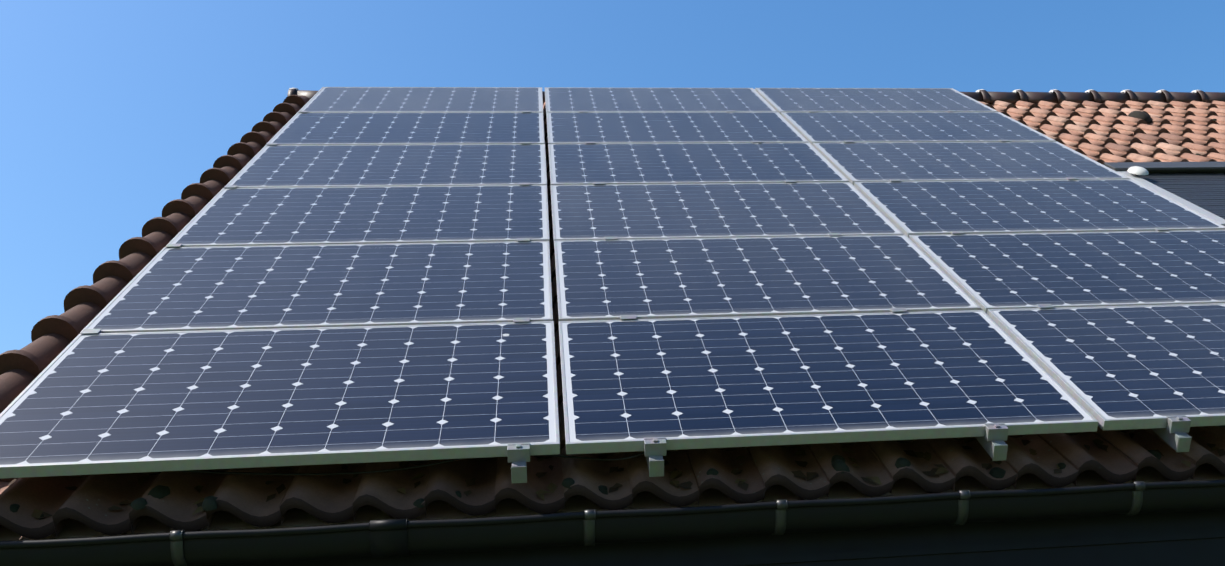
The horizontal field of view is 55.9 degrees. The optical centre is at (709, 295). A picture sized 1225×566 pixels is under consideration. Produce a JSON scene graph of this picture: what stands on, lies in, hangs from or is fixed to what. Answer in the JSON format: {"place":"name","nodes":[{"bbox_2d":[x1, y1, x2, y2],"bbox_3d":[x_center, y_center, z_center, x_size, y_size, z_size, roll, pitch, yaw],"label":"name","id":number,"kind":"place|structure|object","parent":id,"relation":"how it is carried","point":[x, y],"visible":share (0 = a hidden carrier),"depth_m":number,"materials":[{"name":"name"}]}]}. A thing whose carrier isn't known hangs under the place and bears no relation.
{"place":"outdoors","nodes":[
{"label":"outdoors","id":0,"kind":"place"},
{"bbox_2d":[0,111,1224,540],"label":"roof deck","id":1,"kind":"structure","parent":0,"point":[442,509],"depth_m":3.49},
{"bbox_2d":[0,100,1224,538],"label":"roof tiles","id":2,"kind":"object","parent":1,"relation":"on","point":[90,500],"visible":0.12,"depth_m":3.55,"materials":[{"name":"orange ceramic"}]},
{"bbox_2d":[0,95,309,413],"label":"verge tiles","id":3,"kind":"object","parent":2,"relation":"attached to","point":[53,337],"visible":0.75,"depth_m":5.01,"materials":[{"name":"ceramic"}]},
{"bbox_2d":[0,87,1224,478],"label":"solar panel frames","id":4,"kind":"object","parent":2,"relation":"on","point":[346,457],"visible":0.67,"depth_m":4.09,"materials":[{"name":"silver metal"}]},
{"bbox_2d":[0,87,1224,464],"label":"solar panels","id":5,"kind":"object","parent":4,"relation":"in","point":[146,395],"visible":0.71,"depth_m":4.65,"materials":[{"name":"blue glass"}]},
{"bbox_2d":[10,119,1216,519],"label":"moss cushions","id":6,"kind":"object","parent":2,"relation":"on","point":[210,503],"visible":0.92,"depth_m":3.37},
{"bbox_2d":[8,432,1224,518],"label":"dead leaves","id":7,"kind":"object","parent":2,"relation":"on","point":[675,474],"visible":0.69,"depth_m":3.56,"materials":[{"name":"brown plant"}]},
{"bbox_2d":[80,110,1191,482],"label":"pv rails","id":8,"kind":"object","parent":2,"relation":"on","point":[1174,432],"visible":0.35,"depth_m":3.52,"materials":[{"name":"silver metal"}]},
{"bbox_2d":[287,89,1224,105],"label":"ridge tiles","id":9,"kind":"object","parent":2,"relation":"on","point":[1058,96],"visible":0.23,"depth_m":9.95,"materials":[{"name":"brown ceramic"}]},
{"bbox_2d":[289,88,1196,92],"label":"ridge clips","id":10,"kind":"object","parent":9,"relation":"on","point":[1195,91],"visible":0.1,"depth_m":9.99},
{"bbox_2d":[1127,166,1148,174],"bbox_3d":[2.670,-0.782,7.146,0.120,0.035,0.156,-1,20,-8],"label":"dome light","id":11,"kind":"object","parent":2,"relation":"on","point":[1137,170],"visible":1,"depth_m":7.11,"materials":[{"name":"white plastic"}]},
{"bbox_2d":[1128,111,1151,122],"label":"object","id":12,"kind":"object","parent":2,"relation":"on","point":[1146,117],"visible":0.79,"depth_m":9.17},
{"bbox_2d":[0,0,1224,353],"label":"sky","id":13,"kind":"structure","parent":0,"point":[110,109],"materials":[{"name":"blue"}]},
{"bbox_2d":[1104,161,1224,225],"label":"wall","id":14,"kind":"structure","parent":0,"point":[1198,187],"depth_m":7.13,"materials":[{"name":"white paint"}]},
{"label":"ground","id":15,"kind":"structure","parent":0,"visible":0},
{"bbox_2d":[200,510,1224,565],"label":"house wall","id":16,"kind":"structure","parent":15,"relation":"on","point":[1194,538],"depth_m":3.52,"materials":[{"name":"paint"}]},
{"bbox_2d":[0,480,1224,565],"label":"gutter","id":17,"kind":"object","parent":16,"relation":"attached to","point":[388,538],"visible":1,"depth_m":3.30,"materials":[{"name":"grey metal"}]}
]}

